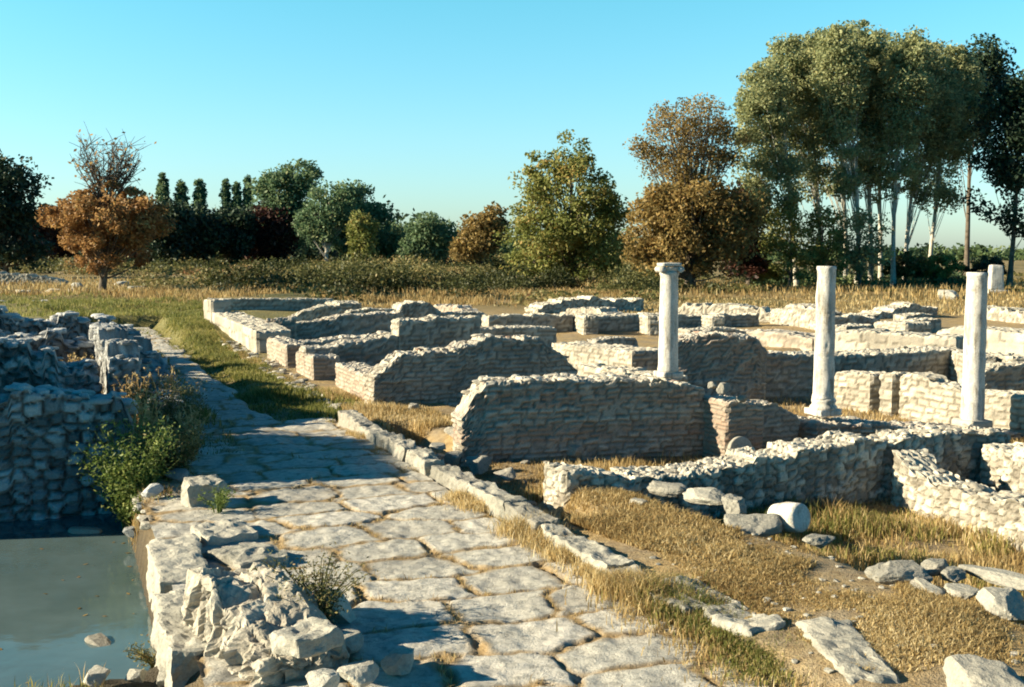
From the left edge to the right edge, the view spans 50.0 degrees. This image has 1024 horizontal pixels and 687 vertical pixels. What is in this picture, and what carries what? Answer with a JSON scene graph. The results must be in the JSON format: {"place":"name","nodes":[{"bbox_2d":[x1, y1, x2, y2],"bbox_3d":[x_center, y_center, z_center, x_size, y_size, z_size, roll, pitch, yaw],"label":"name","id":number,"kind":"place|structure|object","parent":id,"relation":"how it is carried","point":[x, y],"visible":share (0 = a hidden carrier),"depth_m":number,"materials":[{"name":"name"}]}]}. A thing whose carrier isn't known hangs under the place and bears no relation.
{"place":"outdoors","nodes":[
{"label":"outdoors","id":0,"kind":"place"},
{"bbox_2d":[0,513,155,686],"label":"pond water","id":1,"kind":"structure","parent":0,"point":[43,636],"depth_m":11.29,"materials":[{"name":"liquid"}]},
{"bbox_2d":[133,327,768,686],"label":"paved road","id":2,"kind":"structure","parent":0,"point":[505,639],"depth_m":10.51,"materials":[{"name":"stone"}]},
{"bbox_2d":[190,518,257,545],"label":"paving block","id":3,"kind":"structure","parent":2,"relation":"on","point":[222,532],"depth_m":11.43,"materials":[{"name":"stone"}]},
{"bbox_2d":[204,542,287,568],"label":"paving block","id":4,"kind":"structure","parent":2,"relation":"on","point":[245,556],"depth_m":10.59,"materials":[{"name":"stone"}]},
{"bbox_2d":[248,542,377,621],"bbox_3d":[-1.564,1.901,8.738,0.995,0.632,1.128,0,5,0],"label":"dead weed","id":5,"kind":"object","parent":2,"relation":"on","point":[325,590],"visible":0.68,"depth_m":8.75,"materials":[{"name":"brown plant"}]},
{"bbox_2d":[337,659,378,686],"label":"stone","id":6,"kind":"object","parent":2,"relation":"on","point":[363,673],"visible":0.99,"depth_m":7.36,"materials":[{"name":"stone"}]},
{"bbox_2d":[380,646,414,675],"bbox_3d":[-0.812,2.247,7.799,0.234,0.150,0.243,0,5,0],"label":"stone","id":7,"kind":"object","parent":2,"relation":"on","point":[399,661],"visible":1,"depth_m":7.71,"materials":[{"name":"stone"}]},
{"bbox_2d":[0,252,1023,686],"bbox_3d":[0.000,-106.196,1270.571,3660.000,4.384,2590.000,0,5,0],"label":"ground","id":8,"kind":"structure","parent":0,"point":[818,662],"depth_m":13.03,"materials":[{"name":"soil"}]},
{"bbox_2d":[0,149,56,272],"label":"broadleaf tree","id":9,"kind":"object","parent":8,"relation":"on","point":[17,219],"visible":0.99,"depth_m":113.55,"materials":[{"name":"green plant"}]},
{"bbox_2d":[0,327,94,362],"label":"ruined wall","id":10,"kind":"structure","parent":8,"relation":"on","point":[80,346],"depth_m":22.29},
{"bbox_2d":[0,337,102,394],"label":"ruined wall","id":11,"kind":"structure","parent":8,"relation":"on","point":[21,361],"depth_m":18.40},
{"bbox_2d":[18,204,85,261],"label":"broadleaf tree","id":12,"kind":"object","parent":8,"relation":"on","point":[47,232],"visible":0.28,"depth_m":196.64,"materials":[{"name":"green plant"}]},
{"bbox_2d":[0,305,115,339],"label":"ruined wall","id":13,"kind":"structure","parent":8,"relation":"on","point":[73,324],"depth_m":26.82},
{"bbox_2d":[0,382,138,521],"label":"ruined wall","id":14,"kind":"structure","parent":8,"relation":"on","point":[44,428],"depth_m":14.76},
{"bbox_2d":[34,122,178,290],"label":"autumn tree","id":15,"kind":"object","parent":8,"relation":"on","point":[129,226],"visible":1,"depth_m":64.86,"materials":[{"name":"orange plant"}]},
{"bbox_2d":[88,322,142,405],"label":"ruined wall","id":16,"kind":"structure","parent":8,"relation":"on","point":[117,352],"depth_m":19.14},
{"bbox_2d":[68,408,185,530],"bbox_3d":[-4.867,1.643,14.070,1.489,1.580,1.505,0,5,0],"label":"green weed","id":17,"kind":"object","parent":8,"relation":"on","point":[145,475],"visible":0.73,"depth_m":13.87,"materials":[{"name":"green plant"}]},
{"bbox_2d":[124,388,172,462],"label":"dry stalks","id":18,"kind":"object","parent":8,"relation":"on","point":[145,408],"visible":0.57,"depth_m":14.96,"materials":[{"name":"plant"}]},
{"bbox_2d":[121,324,184,434],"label":"ruined wall","id":19,"kind":"structure","parent":8,"relation":"on","point":[153,361],"depth_m":20.85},
{"bbox_2d":[106,370,213,438],"bbox_3d":[-5.459,1.040,17.357,1.478,1.164,1.437,2,5,22],"label":"dead weed","id":20,"kind":"object","parent":8,"relation":"on","point":[170,411],"visible":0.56,"depth_m":17.30,"materials":[{"name":"brown plant"}]},
{"bbox_2d":[124,415,214,480],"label":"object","id":21,"kind":"object","parent":8,"relation":"on","point":[189,450],"visible":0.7,"depth_m":14.40,"materials":[{"name":"green plant"}]},
{"bbox_2d":[136,196,204,265],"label":"broadleaf tree","id":22,"kind":"object","parent":8,"relation":"on","point":[175,243],"visible":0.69,"depth_m":167.37,"materials":[{"name":"green plant"}]},
{"bbox_2d":[146,533,208,611],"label":"limestone slab","id":23,"kind":"structure","parent":8,"relation":"on","point":[171,561],"depth_m":10.49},
{"bbox_2d":[150,588,206,686],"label":"limestone slab","id":24,"kind":"structure","parent":8,"relation":"on","point":[177,645],"depth_m":8.50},
{"bbox_2d":[158,350,244,454],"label":"strip grass","id":25,"kind":"structure","parent":8,"relation":"on","point":[204,411],"depth_m":19.28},
{"bbox_2d":[177,201,230,264],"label":"broadleaf tree","id":26,"kind":"object","parent":8,"relation":"on","point":[210,233],"visible":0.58,"depth_m":173.15,"materials":[{"name":"green plant"}]},
{"bbox_2d":[181,474,226,507],"bbox_3d":[-3.678,1.803,13.070,0.496,0.423,0.476,-3,6,-32],"label":"limestone block","id":27,"kind":"object","parent":8,"relation":"on","point":[192,488],"depth_m":12.92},
{"bbox_2d":[21,171,402,264],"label":"woods","id":28,"kind":"object","parent":8,"relation":"on","point":[312,254],"visible":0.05,"depth_m":216.75,"materials":[{"name":"green plant"}]},
{"bbox_2d":[208,201,258,264],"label":"broadleaf tree","id":29,"kind":"object","parent":8,"relation":"on","point":[241,224],"visible":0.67,"depth_m":179.39,"materials":[{"name":"green plant"}]},
{"bbox_2d":[212,311,290,353],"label":"ruined wall","id":30,"kind":"structure","parent":8,"relation":"on","point":[251,333],"depth_m":33.84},
{"bbox_2d":[181,562,349,686],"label":"masonry lump","id":31,"kind":"object","parent":8,"relation":"on","point":[239,625],"visible":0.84,"depth_m":8.15,"materials":[{"name":"stone"}]},
{"bbox_2d":[207,297,333,310],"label":"ruined wall","id":32,"kind":"structure","parent":8,"relation":"on","point":[295,304],"depth_m":49.11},
{"bbox_2d":[244,201,301,262],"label":"broadleaf tree","id":33,"kind":"object","parent":8,"relation":"on","point":[277,241],"visible":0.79,"depth_m":184.57,"materials":[{"name":"green plant"}]},
{"bbox_2d":[245,158,324,262],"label":"broadleaf tree","id":34,"kind":"object","parent":8,"relation":"on","point":[293,185],"visible":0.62,"depth_m":186.34,"materials":[{"name":"green plant"}]},
{"bbox_2d":[0,245,645,274],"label":"meadow scrub","id":35,"kind":"object","parent":8,"relation":"on","point":[65,264],"visible":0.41,"depth_m":149.81,"materials":[{"name":"green plant"}]},
{"bbox_2d":[266,330,390,367],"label":"ruined wall","id":36,"kind":"structure","parent":8,"relation":"on","point":[282,350],"depth_m":29.41,"materials":[{"name":"stone"}]},
{"bbox_2d":[291,177,367,260],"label":"broadleaf tree","id":37,"kind":"object","parent":8,"relation":"on","point":[330,214],"visible":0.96,"depth_m":172.58,"materials":[{"name":"green plant"}]},
{"bbox_2d":[295,333,397,379],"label":"ruined wall","id":38,"kind":"structure","parent":8,"relation":"on","point":[316,362],"depth_m":26.52,"materials":[{"name":"stone"}]},
{"bbox_2d":[296,310,403,339],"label":"ruined wall","id":39,"kind":"structure","parent":8,"relation":"on","point":[351,324],"depth_m":35.73,"materials":[{"name":"stone"}]},
{"bbox_2d":[342,209,379,261],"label":"tree","id":40,"kind":"object","parent":8,"relation":"on","point":[364,242],"visible":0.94,"depth_m":163.53,"materials":[{"name":"green plant"}]},
{"bbox_2d":[329,179,398,259],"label":"broadleaf tree","id":41,"kind":"object","parent":8,"relation":"on","point":[376,211],"visible":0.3,"depth_m":192.68,"materials":[{"name":"green plant"}]},
{"bbox_2d":[368,219,406,261],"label":"tree","id":42,"kind":"object","parent":8,"relation":"on","point":[396,236],"visible":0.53,"depth_m":197.41,"materials":[{"name":"green plant"}]},
{"bbox_2d":[115,248,696,306],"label":"undergrowth","id":43,"kind":"object","parent":8,"relation":"on","point":[413,275],"visible":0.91,"depth_m":77.06,"materials":[{"name":"green plant"}]},
{"bbox_2d":[391,300,440,317],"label":"ruined wall","id":44,"kind":"structure","parent":8,"relation":"on","point":[412,309],"depth_m":43.34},
{"bbox_2d":[395,211,460,261],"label":"tree","id":45,"kind":"object","parent":8,"relation":"on","point":[430,231],"visible":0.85,"depth_m":182.26,"materials":[{"name":"green plant"}]},
{"bbox_2d":[391,314,480,350],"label":"ruined wall","id":46,"kind":"structure","parent":8,"relation":"on","point":[430,331],"depth_m":27.30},
{"bbox_2d":[335,333,577,406],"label":"ruined wall","id":47,"kind":"structure","parent":8,"relation":"on","point":[449,373],"depth_m":21.62,"materials":[{"name":"stone"}]},
{"bbox_2d":[447,201,512,266],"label":"tree","id":48,"kind":"object","parent":8,"relation":"on","point":[483,226],"visible":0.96,"depth_m":147.85,"materials":[{"name":"brown plant"}]},
{"bbox_2d":[0,275,1023,686],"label":"dry grass","id":49,"kind":"structure","parent":8,"relation":"on","point":[652,523],"depth_m":11.34,"materials":[{"name":"plant"}]},
{"bbox_2d":[0,290,1023,686],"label":"green grass","id":50,"kind":"structure","parent":8,"relation":"on","point":[228,358],"depth_m":21.56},
{"bbox_2d":[480,325,556,346],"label":"ruined wall","id":51,"kind":"structure","parent":8,"relation":"on","point":[547,334],"depth_m":33.09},
{"bbox_2d":[338,410,707,615],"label":"kerb","id":52,"kind":"structure","parent":8,"relation":"on","point":[426,461],"depth_m":12.64,"materials":[{"name":"stone"}]},
{"bbox_2d":[481,312,572,331],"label":"ruined wall","id":53,"kind":"structure","parent":8,"relation":"on","point":[561,322],"depth_m":39.99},
{"bbox_2d":[492,129,631,279],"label":"broadleaf tree","id":54,"kind":"object","parent":8,"relation":"on","point":[571,238],"visible":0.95,"depth_m":97.81,"materials":[{"name":"green plant"}]},
{"bbox_2d":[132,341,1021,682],"bbox_3d":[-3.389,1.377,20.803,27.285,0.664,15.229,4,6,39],"label":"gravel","id":55,"kind":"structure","parent":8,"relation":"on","point":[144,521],"depth_m":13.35,"materials":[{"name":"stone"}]},
{"bbox_2d":[525,295,643,312],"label":"ruined wall","id":56,"kind":"structure","parent":8,"relation":"on","point":[563,304],"depth_m":53.22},
{"bbox_2d":[552,341,657,370],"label":"ruined wall","id":57,"kind":"structure","parent":8,"relation":"on","point":[586,352],"depth_m":28.52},
{"bbox_2d":[451,372,763,466],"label":"ruined wall","id":58,"kind":"structure","parent":8,"relation":"on","point":[515,417],"depth_m":17.38,"materials":[{"name":"stone"}]},
{"bbox_2d":[653,262,683,377],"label":"marble column","id":59,"kind":"structure","parent":58,"relation":"on","point":[668,367],"depth_m":17.37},
{"bbox_2d":[573,363,688,382],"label":"ruined wall","id":60,"kind":"structure","parent":8,"relation":"on","point":[586,369],"depth_m":23.67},
{"bbox_2d":[573,312,758,330],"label":"ruined wall","id":61,"kind":"structure","parent":8,"relation":"on","point":[620,322],"depth_m":41.90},
{"bbox_2d":[622,92,754,285],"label":"autumn tree","id":62,"kind":"object","parent":8,"relation":"on","point":[677,159],"visible":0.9,"depth_m":84.17,"materials":[{"name":"brown plant"}]},
{"bbox_2d":[617,167,770,284],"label":"autumn tree","id":63,"kind":"object","parent":8,"relation":"on","point":[673,235],"visible":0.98,"depth_m":82.03,"materials":[{"name":"brown plant"}]},
{"bbox_2d":[682,487,724,505],"bbox_3d":[2.281,1.795,12.969,0.410,0.160,0.674,-3,6,-35],"label":"stone","id":64,"kind":"object","parent":8,"relation":"on","point":[711,496],"visible":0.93,"depth_m":12.86,"materials":[{"name":"stone"}]},
{"bbox_2d":[678,330,767,400],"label":"ruined wall","id":65,"kind":"structure","parent":8,"relation":"on","point":[737,362],"depth_m":24.03,"materials":[{"name":"stone"}]},
{"bbox_2d":[678,302,770,321],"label":"ruined wall","id":66,"kind":"structure","parent":8,"relation":"on","point":[711,307],"depth_m":47.02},
{"bbox_2d":[703,604,785,636],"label":"kerb slab","id":67,"kind":"structure","parent":8,"relation":"on","point":[759,623],"depth_m":8.53,"materials":[{"name":"stone"}]},
{"bbox_2d":[718,173,780,284],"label":"broadleaf tree","id":68,"kind":"object","parent":8,"relation":"on","point":[753,265],"visible":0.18,"depth_m":90.84,"materials":[{"name":"green plant"}]},
{"bbox_2d":[723,513,782,536],"bbox_3d":[2.540,1.895,11.571,0.632,0.205,0.507,0,5,0],"label":"stone","id":69,"kind":"object","parent":8,"relation":"on","point":[766,525],"visible":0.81,"depth_m":11.44,"materials":[{"name":"stone"}]},
{"bbox_2d":[505,237,1023,260],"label":"distant woods","id":70,"kind":"object","parent":8,"relation":"on","point":[977,250],"visible":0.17,"depth_m":330.18,"materials":[{"name":"green plant"}]},
{"bbox_2d":[724,58,810,286],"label":"poplar tree","id":71,"kind":"object","parent":8,"relation":"on","point":[767,102],"visible":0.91,"depth_m":88.05,"materials":[{"name":"green plant"}]},
{"bbox_2d":[750,399,799,448],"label":"ruined wall","id":72,"kind":"structure","parent":8,"relation":"on","point":[780,423],"depth_m":18.08,"materials":[{"name":"stone"}]},
{"bbox_2d":[543,424,1010,522],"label":"ruined wall","id":73,"kind":"structure","parent":8,"relation":"on","point":[847,466],"depth_m":14.73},
{"bbox_2d":[739,329,814,350],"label":"ruined wall","id":74,"kind":"structure","parent":8,"relation":"on","point":[804,341],"depth_m":34.05,"materials":[{"name":"stone"}]},
{"bbox_2d":[767,502,809,531],"bbox_3d":[2.938,1.839,11.667,0.306,0.348,0.417,-3,6,-32],"label":"column drum","id":75,"kind":"object","parent":8,"relation":"on","point":[794,516],"depth_m":11.52,"materials":[{"name":"stone"}]},
{"bbox_2d":[757,192,820,286],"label":"young tree","id":76,"kind":"object","parent":8,"relation":"on","point":[789,255],"visible":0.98,"depth_m":87.09,"materials":[{"name":"green plant"}]},
{"bbox_2d":[751,31,834,260],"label":"poplar tree","id":77,"kind":"object","parent":8,"relation":"on","point":[785,51],"visible":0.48,"depth_m":91.57,"materials":[{"name":"green plant"}]},
{"bbox_2d":[765,350,835,401],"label":"ruined wall","id":78,"kind":"structure","parent":8,"relation":"on","point":[790,374],"depth_m":24.94,"materials":[{"name":"stone"}]},
{"bbox_2d":[770,303,841,329],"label":"ruined wall","id":79,"kind":"structure","parent":8,"relation":"on","point":[800,315],"depth_m":42.88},
{"bbox_2d":[784,27,849,279],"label":"poplar tree","id":80,"kind":"object","parent":8,"relation":"on","point":[817,34],"visible":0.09,"depth_m":96.34,"materials":[{"name":"green plant"}]},
{"bbox_2d":[795,203,852,276],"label":"young tree","id":81,"kind":"object","parent":8,"relation":"on","point":[832,233],"visible":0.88,"depth_m":87.95,"materials":[{"name":"green plant"}]},
{"bbox_2d":[803,20,876,285],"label":"poplar tree","id":82,"kind":"object","parent":8,"relation":"on","point":[841,56],"visible":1,"depth_m":88.82,"materials":[{"name":"green plant"}]},
{"bbox_2d":[658,271,1023,293],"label":"field brush","id":83,"kind":"object","parent":8,"relation":"on","point":[709,286],"visible":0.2,"depth_m":81.92,"materials":[{"name":"brown plant"}]},
{"bbox_2d":[795,616,899,684],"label":"bedrock slab","id":84,"kind":"structure","parent":8,"relation":"on","point":[828,636],"depth_m":7.83,"materials":[{"name":"stone"}]},
{"bbox_2d":[738,256,966,287],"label":"grove scrub","id":85,"kind":"object","parent":8,"relation":"on","point":[954,278],"visible":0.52,"depth_m":90.92,"materials":[{"name":"green plant"}]},
{"bbox_2d":[830,19,889,281],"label":"poplar tree","id":86,"kind":"object","parent":8,"relation":"on","point":[867,122],"visible":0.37,"depth_m":92.67,"materials":[{"name":"green plant"}]},
{"bbox_2d":[834,370,885,412],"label":"ruined wall","id":87,"kind":"structure","parent":8,"relation":"on","point":[854,388],"depth_m":23.49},
{"bbox_2d":[830,206,897,285],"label":"young tree","id":88,"kind":"object","parent":8,"relation":"on","point":[857,260],"visible":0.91,"depth_m":89.11,"materials":[{"name":"green plant"}]},
{"bbox_2d":[795,345,957,379],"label":"ruined wall","id":89,"kind":"structure","parent":8,"relation":"on","point":[933,359],"depth_m":27.08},
{"bbox_2d":[859,24,902,279],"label":"poplar tree","id":90,"kind":"object","parent":8,"relation":"on","point":[877,199],"visible":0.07,"depth_m":97.68,"materials":[{"name":"green plant"}]},
{"bbox_2d":[842,301,937,318],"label":"ruined wall","id":91,"kind":"structure","parent":8,"relation":"on","point":[885,311],"depth_m":48.65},
{"bbox_2d":[879,371,910,415],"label":"ruined wall","id":92,"kind":"structure","parent":8,"relation":"on","point":[889,390],"depth_m":22.75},
{"bbox_2d":[835,328,963,350],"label":"ruined wall","id":93,"kind":"structure","parent":8,"relation":"on","point":[870,338],"depth_m":30.22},
{"bbox_2d":[872,560,932,584],"bbox_3d":[3.457,2.056,9.833,0.532,0.203,0.432,0,5,0],"label":"stone","id":94,"kind":"object","parent":8,"relation":"on","point":[891,572],"visible":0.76,"depth_m":9.68,"materials":[{"name":"stone"}]},
{"bbox_2d":[880,250,928,281],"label":"shrub","id":95,"kind":"object","parent":8,"relation":"on","point":[906,260],"visible":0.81,"depth_m":92.01,"materials":[{"name":"green plant"}]},
{"bbox_2d":[865,24,945,285],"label":"poplar tree","id":96,"kind":"object","parent":8,"relation":"on","point":[905,62],"visible":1,"depth_m":89.95,"materials":[{"name":"green plant"}]},
{"bbox_2d":[797,415,1021,438],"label":"ruined wall","id":97,"kind":"structure","parent":8,"relation":"on","point":[810,427],"depth_m":18.57,"materials":[{"name":"stone"}]},
{"bbox_2d":[804,266,841,416],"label":"marble column","id":98,"kind":"structure","parent":97,"relation":"on","point":[823,399],"depth_m":18.48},
{"bbox_2d":[951,272,992,427],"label":"marble column","id":99,"kind":"structure","parent":97,"relation":"on","point":[973,373],"depth_m":19.74,"materials":[{"name":"stone"}]},
{"bbox_2d":[892,36,970,280],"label":"poplar tree","id":100,"kind":"object","parent":8,"relation":"on","point":[950,109],"visible":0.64,"depth_m":93.74,"materials":[{"name":"green plant"}]},
{"bbox_2d":[912,253,965,282],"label":"shrub","id":101,"kind":"object","parent":8,"relation":"on","point":[936,270],"visible":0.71,"depth_m":91.93,"materials":[{"name":"green plant"}]},
{"bbox_2d":[918,40,991,256],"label":"poplar tree","id":102,"kind":"object","parent":8,"relation":"on","point":[972,82],"visible":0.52,"depth_m":98.03,"materials":[{"name":"green plant"}]},
{"bbox_2d":[891,448,1023,553],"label":"ruined wall","id":103,"kind":"structure","parent":8,"relation":"on","point":[923,483],"depth_m":13.93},
{"bbox_2d":[898,371,1023,437],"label":"ruined wall","id":104,"kind":"structure","parent":8,"relation":"on","point":[930,396],"depth_m":21.56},
{"bbox_2d":[902,32,1019,275],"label":"broadleaf tree","id":105,"kind":"object","parent":8,"relation":"on","point":[990,56],"visible":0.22,"depth_m":102.07,"materials":[{"name":"green plant"}]},
{"bbox_2d":[937,326,1023,354],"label":"ruined wall","id":106,"kind":"structure","parent":8,"relation":"on","point":[1005,339],"depth_m":30.65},
{"bbox_2d":[943,654,1023,686],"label":"stone","id":107,"kind":"object","parent":8,"relation":"on","point":[964,670],"visible":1,"depth_m":7.12,"materials":[{"name":"stone"}]},
{"bbox_2d":[958,564,1023,590],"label":"stone","id":108,"kind":"object","parent":8,"relation":"on","point":[1001,577],"visible":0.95,"depth_m":9.72,"materials":[{"name":"stone"}]},
{"bbox_2d":[959,66,1023,285],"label":"broadleaf tree","id":109,"kind":"object","parent":8,"relation":"on","point":[1003,165],"visible":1,"depth_m":90.44,"materials":[{"name":"green plant"}]},
{"bbox_2d":[976,587,1023,620],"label":"stone","id":110,"kind":"object","parent":8,"relation":"on","point":[1006,602],"visible":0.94,"depth_m":8.83,"materials":[{"name":"stone"}]},
{"bbox_2d":[980,442,1023,493],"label":"ruined wall","id":111,"kind":"structure","parent":8,"relation":"on","point":[1002,466],"depth_m":15.23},
{"bbox_2d":[985,360,1023,390],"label":"ruined wall","id":112,"kind":"structure","parent":8,"relation":"on","point":[1007,375],"depth_m":25.37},
{"bbox_2d":[0,0,1023,250],"label":"sky","id":113,"kind":"structure","parent":0,"point":[432,105],"materials":[{"name":"blue"}]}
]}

